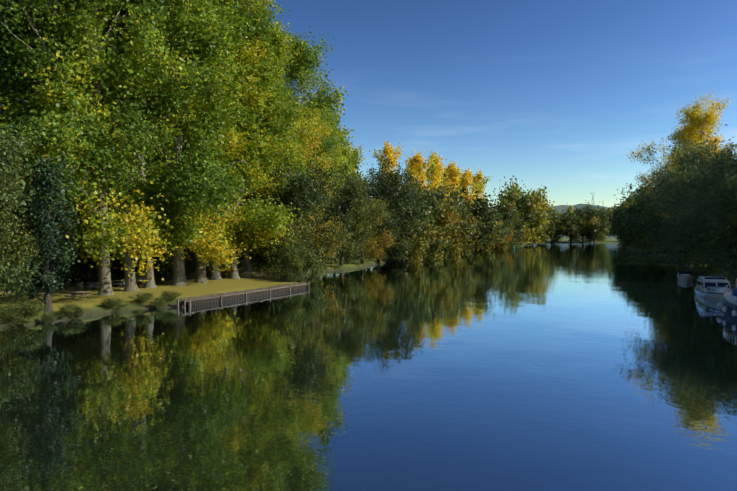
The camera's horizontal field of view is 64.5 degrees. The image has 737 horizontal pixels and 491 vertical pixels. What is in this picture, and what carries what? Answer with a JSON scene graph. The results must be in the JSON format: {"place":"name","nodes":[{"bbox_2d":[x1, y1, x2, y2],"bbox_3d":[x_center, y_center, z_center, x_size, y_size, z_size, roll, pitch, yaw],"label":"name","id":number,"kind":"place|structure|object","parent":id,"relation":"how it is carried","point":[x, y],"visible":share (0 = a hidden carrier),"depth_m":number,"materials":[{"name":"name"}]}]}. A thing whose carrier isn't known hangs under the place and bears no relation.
{"place":"outdoors","nodes":[
{"label":"outdoors","id":0,"kind":"place"},
{"bbox_2d":[0,238,735,327],"bbox_3d":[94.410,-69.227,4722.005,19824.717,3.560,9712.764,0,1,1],"label":"ground","id":1,"kind":"structure","parent":0,"point":[93,302],"depth_m":47.94,"materials":[{"name":"green plant"}]},
{"bbox_2d":[0,301,19,317],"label":"bush","id":2,"kind":"object","parent":1,"relation":"on","point":[6,311],"visible":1,"depth_m":30.32,"materials":[{"name":"green plant"}]},
{"bbox_2d":[0,5,27,155],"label":"poplar tree","id":3,"kind":"object","parent":1,"relation":"on","point":[4,63],"visible":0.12,"depth_m":42.07,"materials":[{"name":"green plant"}]},
{"bbox_2d":[5,321,23,328],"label":"bush","id":4,"kind":"object","parent":1,"relation":"on","point":[19,325],"visible":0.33,"depth_m":30.68,"materials":[{"name":"green plant"}]},
{"bbox_2d":[0,150,41,291],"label":"tree","id":5,"kind":"object","parent":1,"relation":"on","point":[19,226],"visible":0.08,"depth_m":41.08,"materials":[{"name":"green plant"}]},
{"bbox_2d":[0,171,46,287],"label":"tree","id":6,"kind":"object","parent":1,"relation":"on","point":[10,248],"visible":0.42,"depth_m":37.22,"materials":[{"name":"green plant"}]},
{"bbox_2d":[0,296,48,323],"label":"bush","id":7,"kind":"object","parent":1,"relation":"on","point":[34,308],"visible":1,"depth_m":31.30,"materials":[{"name":"green plant"}]},
{"bbox_2d":[0,115,50,298],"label":"tree","id":8,"kind":"object","parent":1,"relation":"on","point":[9,156],"visible":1,"depth_m":28.27,"materials":[{"name":"green plant"}]},
{"bbox_2d":[0,13,64,274],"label":"poplar tree","id":9,"kind":"object","parent":1,"relation":"on","point":[5,86],"depth_m":58.24,"materials":[{"name":"green plant"}]},
{"bbox_2d":[5,154,86,312],"bbox_3d":[-18.425,-0.693,33.353,3.828,9.184,4.239,0,1,1],"label":"ivy tree","id":10,"kind":"object","parent":1,"relation":"on","point":[49,181],"visible":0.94,"depth_m":33.41,"materials":[{"name":"green plant"}]},
{"bbox_2d":[0,121,98,282],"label":"willow tree","id":11,"kind":"object","parent":1,"relation":"on","point":[80,276],"visible":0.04,"depth_m":49.26,"materials":[{"name":"green plant"}]},
{"bbox_2d":[40,310,58,323],"bbox_3d":[-17.828,4.107,32.506,1.170,1.171,0.937,1,1,34],"label":"bush","id":12,"kind":"object","parent":1,"relation":"on","point":[50,319],"visible":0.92,"depth_m":32.34,"materials":[{"name":"green plant"}]},
{"bbox_2d":[0,49,107,278],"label":"poplar tree","id":13,"kind":"object","parent":1,"relation":"on","point":[28,127],"depth_m":53.88,"materials":[{"name":"green plant"}]},
{"bbox_2d":[20,208,92,282],"bbox_3d":[-28.041,-0.636,51.784,7.967,8.110,8.048,0,1,-19],"label":"hedge tree","id":14,"kind":"object","parent":1,"relation":"on","point":[71,264],"visible":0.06,"depth_m":50.59,"materials":[{"name":"green plant"}]},
{"bbox_2d":[47,302,88,317],"bbox_3d":[-17.192,3.756,33.993,1.757,0.950,2.194,0,1,17],"label":"bush","id":15,"kind":"object","parent":1,"relation":"on","point":[67,309],"visible":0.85,"depth_m":33.79,"materials":[{"name":"green plant"}]},
{"bbox_2d":[69,309,82,319],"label":"bush","id":16,"kind":"object","parent":1,"relation":"on","point":[75,312],"visible":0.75,"depth_m":33.88,"materials":[{"name":"green plant"}]},
{"bbox_2d":[0,0,153,287],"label":"poplar tree","id":17,"kind":"object","parent":1,"relation":"on","point":[30,31],"visible":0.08,"depth_m":42.70,"materials":[{"name":"green plant"}]},
{"bbox_2d":[66,291,91,300],"bbox_3d":[-19.775,3.434,39.725,1.368,0.560,1.267,0,1,-2],"label":"picnic table","id":18,"kind":"object","parent":1,"relation":"on","point":[81,292],"visible":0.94,"depth_m":39.90,"materials":[{"name":"brown wood"}]},
{"bbox_2d":[8,120,149,280],"bbox_3d":[-27.406,-3.466,54.130,22.116,16.256,17.245,0,1,-22],"label":"willow tree","id":19,"kind":"object","parent":1,"relation":"on","point":[66,247],"depth_m":50.44,"materials":[{"name":"green plant"}]},
{"bbox_2d":[77,282,83,289],"bbox_3d":[-22.495,3.181,45.560,0.463,0.648,0.475,0,1,1],"label":"litter bin","id":20,"kind":"object","parent":1,"relation":"on","point":[80,285],"visible":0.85,"depth_m":45.40,"materials":[{"name":"wood"}]},
{"bbox_2d":[85,282,98,289],"bbox_3d":[-21.583,3.208,46.448,1.368,0.562,1.397,0,1,-5],"label":"stone picnic set","id":21,"kind":"object","parent":1,"relation":"on","point":[92,286],"visible":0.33,"depth_m":46.19,"materials":[{"name":"stone"}]},
{"bbox_2d":[69,201,139,279],"bbox_3d":[-24.448,-0.681,54.720,8.778,8.078,7.620,-1,1,-31],"label":"hedge tree","id":22,"kind":"object","parent":1,"relation":"on","point":[96,265],"visible":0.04,"depth_m":53.21,"materials":[{"name":"green plant"}]},
{"bbox_2d":[0,0,209,295],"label":"poplar tree","id":23,"kind":"object","parent":1,"relation":"on","point":[106,234],"visible":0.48,"depth_m":38.00,"materials":[{"name":"green plant"}]},
{"bbox_2d":[107,308,120,315],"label":"bush","id":24,"kind":"object","parent":1,"relation":"on","point":[114,313],"visible":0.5,"depth_m":35.64,"materials":[{"name":"green plant"}]},
{"bbox_2d":[100,295,128,308],"bbox_3d":[-16.494,3.678,37.319,2.194,0.950,1.757,-1,1,-31],"label":"bush","id":25,"kind":"object","parent":1,"relation":"on","point":[111,301],"visible":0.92,"depth_m":37.13,"materials":[{"name":"green plant"}]},
{"bbox_2d":[78,201,154,280],"bbox_3d":[-21.832,-0.663,52.305,8.048,8.110,7.967,0,1,-24],"label":"hedge tree","id":26,"kind":"object","parent":1,"relation":"on","point":[119,267],"visible":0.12,"depth_m":50.98,"materials":[{"name":"green plant"}]},
{"bbox_2d":[111,280,124,286],"bbox_3d":[-20.854,3.150,48.538,1.368,0.562,1.397,0,1,-2],"label":"picnic table","id":27,"kind":"object","parent":1,"relation":"on","point":[121,283],"visible":0.54,"depth_m":48.31,"materials":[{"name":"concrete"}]},
{"bbox_2d":[0,0,260,291],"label":"poplar tree","id":28,"kind":"object","parent":1,"relation":"on","point":[145,44],"visible":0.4,"depth_m":42.25,"materials":[{"name":"green plant"}]},
{"bbox_2d":[51,0,219,287],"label":"poplar tree","id":29,"kind":"object","parent":1,"relation":"on","point":[145,151],"visible":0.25,"depth_m":44.34,"materials":[{"name":"green plant"}]},
{"bbox_2d":[127,292,158,304],"bbox_3d":[-14.877,3.472,38.607,2.194,0.950,1.757,0,1,12],"label":"bush","id":30,"kind":"object","parent":1,"relation":"on","point":[140,297],"visible":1,"depth_m":38.61,"materials":[{"name":"green plant"}]},
{"bbox_2d":[18,0,277,285],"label":"poplar tree","id":31,"kind":"object","parent":1,"relation":"on","point":[179,278],"visible":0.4,"depth_m":44.22,"materials":[{"name":"green plant"}]},
{"bbox_2d":[149,298,166,308],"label":"bush","id":32,"kind":"object","parent":1,"relation":"on","point":[161,305],"visible":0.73,"depth_m":38.88,"materials":[{"name":"green plant"}]},
{"bbox_2d":[159,290,181,299],"bbox_3d":[-13.648,3.444,40.318,1.640,0.887,2.048,-1,1,-36],"label":"bush","id":33,"kind":"object","parent":1,"relation":"on","point":[165,295],"visible":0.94,"depth_m":39.97,"materials":[{"name":"green plant"}]},
{"bbox_2d":[140,244,205,279],"bbox_3d":[-18.765,-0.693,54.711,7.620,8.078,8.778,-1,1,-36],"label":"hedge tree","id":34,"kind":"object","parent":1,"relation":"on","point":[188,263],"visible":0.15,"depth_m":54.46,"materials":[{"name":"green plant"}]},
{"bbox_2d":[110,0,300,279],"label":"poplar tree","id":35,"kind":"object","parent":1,"relation":"on","point":[215,275],"visible":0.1,"depth_m":53.93,"materials":[{"name":"green plant"}]},
{"bbox_2d":[142,0,311,282],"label":"poplar tree","id":36,"kind":"object","parent":1,"relation":"on","point":[200,260],"visible":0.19,"depth_m":50.94,"materials":[{"name":"green plant"}]},
{"bbox_2d":[186,267,291,280],"bbox_3d":[-16.780,2.954,64.791,3.996,1.342,23.170,-1,1,-43],"label":"paling fence","id":37,"kind":"object","parent":1,"relation":"on","point":[258,275],"visible":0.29,"depth_m":59.09,"materials":[{"name":"brown wood"}]},
{"bbox_2d":[147,16,331,278],"bbox_3d":[-15.132,-10.041,57.113,22.445,27.003,17.153,0,1,4],"label":"poplar tree","id":38,"kind":"object","parent":1,"relation":"on","point":[262,216],"visible":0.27,"depth_m":55.37,"materials":[{"name":"green plant"}]},
{"bbox_2d":[177,282,308,307],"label":"timber quay","id":39,"kind":"structure","parent":1,"relation":"on","point":[208,299],"depth_m":45.17,"materials":[{"name":"brown wood"}]},
{"bbox_2d":[183,0,321,277],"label":"poplar tree","id":40,"kind":"object","parent":1,"relation":"on","point":[247,265],"visible":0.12,"depth_m":58.13,"materials":[{"name":"green plant"}]},
{"bbox_2d":[257,236,314,278],"bbox_3d":[-8.400,1.306,60.630,6.582,5.184,5.272,0,1,2],"label":"bush","id":41,"kind":"object","parent":1,"relation":"on","point":[282,258],"visible":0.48,"depth_m":59.58,"materials":[{"name":"green plant"}]},
{"bbox_2d":[235,63,341,272],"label":"poplar tree","id":42,"kind":"object","parent":1,"relation":"on","point":[308,95],"visible":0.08,"depth_m":67.38,"materials":[{"name":"green plant"}]},
{"bbox_2d":[279,269,306,281],"bbox_3d":[-7.134,2.844,55.663,3.291,1.426,2.636,1,1,44],"label":"bush","id":43,"kind":"object","parent":1,"relation":"on","point":[297,275],"visible":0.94,"depth_m":55.48,"materials":[{"name":"green plant"}]},
{"bbox_2d":[236,157,351,268],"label":"tree","id":44,"kind":"object","parent":1,"relation":"on","point":[314,222],"visible":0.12,"depth_m":72.15,"materials":[{"name":"green plant"}]},
{"bbox_2d":[236,148,356,274],"bbox_3d":[-8.944,-3.658,64.527,16.679,15.349,14.478,1,1,38],"label":"tree","id":45,"kind":"object","parent":1,"relation":"on","point":[300,190],"visible":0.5,"depth_m":61.67,"materials":[{"name":"green plant"}]},
{"bbox_2d":[272,246,328,282],"bbox_3d":[-6.060,1.966,57.212,5.485,4.320,4.393,-1,1,-41],"label":"bush","id":46,"kind":"object","parent":1,"relation":"on","point":[300,262],"visible":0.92,"depth_m":56.91,"materials":[{"name":"green plant"}]},
{"bbox_2d":[274,26,345,267],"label":"poplar tree","id":47,"kind":"object","parent":1,"relation":"on","point":[306,55],"visible":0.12,"depth_m":77.50,"materials":[{"name":"green plant"}]},
{"bbox_2d":[288,78,341,217],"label":"poplar tree","id":48,"kind":"object","parent":1,"relation":"on","point":[326,146],"visible":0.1,"depth_m":89.50,"materials":[{"name":"green plant"}]},
{"bbox_2d":[306,88,348,169],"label":"poplar tree","id":49,"kind":"object","parent":1,"relation":"on","point":[331,117],"visible":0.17,"depth_m":103.06,"materials":[{"name":"green plant"}]},
{"bbox_2d":[304,208,350,267],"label":"tree","id":50,"kind":"object","parent":1,"relation":"on","point":[334,259],"visible":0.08,"depth_m":79.37,"materials":[{"name":"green plant"}]},
{"bbox_2d":[320,83,362,196],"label":"poplar tree","id":51,"kind":"object","parent":1,"relation":"on","point":[336,108],"visible":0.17,"depth_m":118.55,"materials":[{"name":"green plant"}]},
{"bbox_2d":[331,124,361,254],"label":"poplar tree","id":52,"kind":"object","parent":1,"relation":"on","point":[345,151],"visible":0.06,"depth_m":132.59,"materials":[{"name":"green plant"}]},
{"bbox_2d":[331,142,361,190],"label":"poplar tree","id":53,"kind":"object","parent":1,"relation":"on","point":[351,143],"visible":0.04,"depth_m":148.51,"materials":[{"name":"green plant"}]},
{"bbox_2d":[317,168,388,265],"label":"tree","id":54,"kind":"object","parent":1,"relation":"on","point":[356,199],"visible":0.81,"depth_m":83.45,"materials":[{"name":"green plant"}]},
{"bbox_2d":[343,145,366,183],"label":"poplar tree","id":55,"kind":"object","parent":1,"relation":"on","point":[355,153],"visible":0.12,"depth_m":171.48,"materials":[{"name":"green plant"}]},
{"bbox_2d":[332,189,397,263],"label":"tree","id":56,"kind":"object","parent":1,"relation":"on","point":[382,243],"visible":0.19,"depth_m":91.83,"materials":[{"name":"green plant"}]},
{"bbox_2d":[335,154,425,261],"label":"tree","id":57,"kind":"object","parent":1,"relation":"on","point":[393,192],"visible":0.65,"depth_m":99.42,"materials":[{"name":"green plant"}]},
{"bbox_2d":[369,141,404,186],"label":"yellow poplar tree","id":58,"kind":"object","parent":1,"relation":"on","point":[388,151],"visible":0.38,"depth_m":196.26,"materials":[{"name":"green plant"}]},
{"bbox_2d":[386,216,438,261],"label":"tree","id":59,"kind":"object","parent":1,"relation":"on","point":[416,236],"visible":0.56,"depth_m":109.25,"materials":[{"name":"green plant"}]},
{"bbox_2d":[386,189,448,260],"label":"tree","id":60,"kind":"object","parent":1,"relation":"on","point":[429,203],"visible":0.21,"depth_m":120.17,"materials":[{"name":"green plant"}]},
{"bbox_2d":[405,148,434,191],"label":"yellow poplar tree","id":61,"kind":"object","parent":1,"relation":"on","point":[416,165],"visible":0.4,"depth_m":208.25,"materials":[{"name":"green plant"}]},
{"bbox_2d":[412,181,450,199],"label":"tree","id":62,"kind":"object","parent":1,"relation":"on","point":[439,189],"visible":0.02,"depth_m":176.52,"materials":[{"name":"green plant"}]},
{"bbox_2d":[409,182,461,258],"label":"tree","id":63,"kind":"object","parent":1,"relation":"on","point":[447,218],"visible":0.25,"depth_m":127.09,"materials":[{"name":"green plant"}]},
{"bbox_2d":[425,162,448,187],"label":"yellow poplar tree","id":64,"kind":"object","parent":1,"relation":"on","point":[441,175],"visible":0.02,"depth_m":235.95,"materials":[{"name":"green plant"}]},
{"bbox_2d":[423,150,454,199],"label":"yellow poplar tree","id":65,"kind":"object","parent":1,"relation":"on","point":[436,170],"visible":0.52,"depth_m":219.04,"materials":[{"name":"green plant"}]},
{"bbox_2d":[420,223,460,254],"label":"tree","id":66,"kind":"object","parent":1,"relation":"on","point":[446,250],"visible":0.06,"depth_m":139.34,"materials":[{"name":"green plant"}]},
{"bbox_2d":[442,167,457,198],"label":"yellow poplar tree","id":67,"kind":"object","parent":1,"relation":"on","point":[448,180],"visible":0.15,"depth_m":246.75,"materials":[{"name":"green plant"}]},
{"bbox_2d":[427,188,480,254],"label":"tree","id":68,"kind":"object","parent":1,"relation":"on","point":[466,229],"visible":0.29,"depth_m":146.73,"materials":[{"name":"green plant"}]},
{"bbox_2d":[444,159,465,200],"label":"yellow poplar tree","id":69,"kind":"object","parent":1,"relation":"on","point":[452,168],"visible":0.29,"depth_m":247.38,"materials":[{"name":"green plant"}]},
{"bbox_2d":[446,218,469,253],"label":"tree","id":70,"kind":"object","parent":1,"relation":"on","point":[462,245],"visible":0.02,"depth_m":160.87,"materials":[{"name":"green plant"}]},
{"bbox_2d":[429,180,505,252],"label":"tree","id":71,"kind":"object","parent":1,"relation":"on","point":[480,205],"visible":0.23,"depth_m":167.42,"materials":[{"name":"green plant"}]},
{"bbox_2d":[458,166,480,207],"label":"yellow poplar tree","id":72,"kind":"object","parent":1,"relation":"on","point":[466,181],"visible":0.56,"depth_m":259.89,"materials":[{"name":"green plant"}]},
{"bbox_2d":[460,217,485,251],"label":"tree","id":73,"kind":"object","parent":1,"relation":"on","point":[479,245],"visible":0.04,"depth_m":180.67,"materials":[{"name":"green plant"}]},
{"bbox_2d":[469,168,492,201],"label":"yellow poplar tree","id":74,"kind":"object","parent":1,"relation":"on","point":[477,178],"visible":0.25,"depth_m":281.54,"materials":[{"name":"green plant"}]},
{"bbox_2d":[467,198,512,250],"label":"tree","id":75,"kind":"object","parent":1,"relation":"on","point":[491,239],"visible":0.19,"depth_m":188.50,"materials":[{"name":"green plant"}]},
{"bbox_2d":[491,213,513,248],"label":"tree","id":76,"kind":"object","parent":1,"relation":"on","point":[507,224],"visible":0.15,"depth_m":227.25,"materials":[{"name":"green plant"}]},
{"bbox_2d":[494,224,516,247],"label":"tree","id":77,"kind":"object","parent":1,"relation":"on","point":[508,238],"visible":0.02,"depth_m":239.97,"materials":[{"name":"green plant"}]},
{"bbox_2d":[496,208,526,247],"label":"tree","id":78,"kind":"object","parent":1,"relation":"on","point":[509,215],"visible":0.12,"depth_m":251.43,"materials":[{"name":"green plant"}]},
{"bbox_2d":[492,199,538,243],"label":"tree","id":79,"kind":"object","parent":1,"relation":"on","point":[511,206],"visible":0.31,"depth_m":275.13,"materials":[{"name":"green plant"}]},
{"bbox_2d":[494,175,555,244],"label":"tree","id":80,"kind":"object","parent":1,"relation":"on","point":[534,203],"visible":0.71,"depth_m":282.95,"materials":[{"name":"green plant"}]},
{"bbox_2d":[515,195,559,244],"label":"tree","id":81,"kind":"object","parent":1,"relation":"on","point":[544,235],"visible":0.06,"depth_m":307.22,"materials":[{"name":"green plant"}]},
{"bbox_2d":[543,213,568,241],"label":"tree","id":82,"kind":"object","parent":1,"relation":"on","point":[556,233],"visible":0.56,"depth_m":430.85,"materials":[{"name":"green plant"}]},
{"bbox_2d":[556,207,587,241],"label":"tree","id":83,"kind":"object","parent":1,"relation":"on","point":[573,227],"visible":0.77,"depth_m":430.45,"materials":[{"name":"green plant"}]},
{"bbox_2d":[565,206,600,241],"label":"tree","id":84,"kind":"object","parent":1,"relation":"on","point":[577,210],"visible":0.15,"depth_m":441.67,"materials":[{"name":"green plant"}]},
{"bbox_2d":[576,209,606,241],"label":"tree","id":85,"kind":"object","parent":1,"relation":"on","point":[597,233],"visible":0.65,"depth_m":431.71,"materials":[{"name":"green plant"}]},
{"bbox_2d":[571,201,612,241],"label":"tree","id":86,"kind":"object","parent":1,"relation":"on","point":[604,215],"visible":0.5,"depth_m":435.04,"materials":[{"name":"green plant"}]},
{"bbox_2d":[598,205,615,240],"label":"tree","id":87,"kind":"object","parent":1,"relation":"on","point":[608,234],"visible":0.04,"depth_m":465.23,"materials":[{"name":"green plant"}]},
{"bbox_2d":[606,206,637,245],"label":"tree","id":88,"kind":"object","parent":1,"relation":"on","point":[617,231],"visible":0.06,"depth_m":229.07,"materials":[{"name":"green plant"}]},
{"bbox_2d":[608,198,639,246],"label":"tree","id":89,"kind":"object","parent":1,"relation":"on","point":[619,211],"visible":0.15,"depth_m":213.59,"materials":[{"name":"green plant"}]},
{"bbox_2d":[611,185,645,244],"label":"tree","id":90,"kind":"object","parent":1,"relation":"on","point":[621,204],"visible":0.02,"depth_m":241.49,"materials":[{"name":"green plant"}]},
{"bbox_2d":[617,193,651,246],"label":"tree","id":91,"kind":"object","parent":1,"relation":"on","point":[634,198],"depth_m":182.25,"materials":[{"name":"green plant"}]},
{"bbox_2d":[620,183,652,246],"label":"tree","id":92,"kind":"object","parent":1,"relation":"on","point":[632,199],"depth_m":203.48,"materials":[{"name":"green plant"}]},
{"bbox_2d":[614,192,660,249],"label":"tree","id":93,"kind":"object","parent":1,"relation":"on","point":[630,230],"visible":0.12,"depth_m":167.50,"materials":[{"name":"green plant"}]},
{"bbox_2d":[621,189,663,250],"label":"tree","id":94,"kind":"object","parent":1,"relation":"on","point":[642,240],"visible":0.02,"depth_m":155.16,"materials":[{"name":"green plant"}]},
{"bbox_2d":[632,189,667,248],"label":"tree","id":95,"kind":"object","parent":1,"relation":"on","point":[647,219],"visible":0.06,"depth_m":128.33,"materials":[{"name":"green plant"}]},
{"bbox_2d":[633,190,671,255],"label":"tree","id":96,"kind":"object","parent":1,"relation":"on","point":[656,221],"visible":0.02,"depth_m":118.29,"materials":[{"name":"green plant"}]},
{"bbox_2d":[638,191,707,262],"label":"willow tree","id":97,"kind":"object","parent":1,"relation":"on","point":[657,234],"visible":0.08,"depth_m":94.22,"materials":[{"name":"green plant"}]},
{"bbox_2d":[645,192,701,259],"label":"tree","id":98,"kind":"object","parent":1,"relation":"on","point":[663,222],"depth_m":107.79,"materials":[{"name":"green plant"}]},
{"bbox_2d":[614,140,736,269],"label":"willow tree","id":99,"kind":"object","parent":1,"relation":"on","point":[685,180],"visible":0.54,"depth_m":60.29,"materials":[{"name":"green plant"}]},
{"bbox_2d":[616,121,736,273],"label":"willow tree","id":100,"kind":"object","parent":1,"relation":"on","point":[637,261],"visible":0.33,"depth_m":72.17,"materials":[{"name":"green plant"}]},
{"bbox_2d":[627,89,736,265],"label":"poplar tree","id":101,"kind":"object","parent":1,"relation":"on","point":[698,124],"visible":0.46,"depth_m":86.96,"materials":[{"name":"yellow plant"}]},
{"bbox_2d":[645,146,736,267],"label":"willow tree","id":102,"kind":"object","parent":1,"relation":"on","point":[669,242],"visible":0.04,"depth_m":80.59,"materials":[{"name":"green plant"}]},
{"bbox_2d":[656,163,736,284],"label":"willow tree","id":103,"kind":"object","parent":1,"relation":"on","point":[709,208],"visible":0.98,"depth_m":52.25,"materials":[{"name":"green plant"}]},
{"bbox_2d":[0,243,736,490],"bbox_3d":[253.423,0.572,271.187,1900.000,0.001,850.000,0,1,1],"label":"river water","id":104,"kind":"structure","parent":0,"point":[562,367],"depth_m":18.78,"materials":[{"name":"blue liquid"}]},
{"bbox_2d":[677,272,693,281],"bbox_3d":[34.820,3.470,64.079,1.574,1.162,4.500,0,1,24],"label":"boat","id":105,"kind":"object","parent":104,"relation":"on","point":[685,276],"visible":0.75,"depth_m":63.14,"materials":[{"name":"white plastic"}]},
{"bbox_2d":[694,276,732,301],"bbox_3d":[27.217,3.267,45.242,2.451,2.250,6.683,0,1,17],"label":"boat","id":106,"kind":"object","parent":104,"relation":"on","point":[710,287],"visible":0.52,"depth_m":45.67,"materials":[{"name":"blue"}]},
{"bbox_2d":[716,279,736,319],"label":"boat","id":107,"kind":"object","parent":104,"relation":"on","point":[728,305],"visible":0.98,"depth_m":35.29,"materials":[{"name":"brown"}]},
{"bbox_2d":[0,0,736,206],"label":"sky","id":108,"kind":"structure","parent":0,"point":[557,95],"materials":[{"name":"blue"}]},
{"bbox_2d":[488,204,618,237],"bbox_3d":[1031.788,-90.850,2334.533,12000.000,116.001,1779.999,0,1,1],"label":"hills","id":109,"kind":"structure","parent":0,"point":[560,208],"depth_m":1862.23,"materials":[{"name":"green plant"}]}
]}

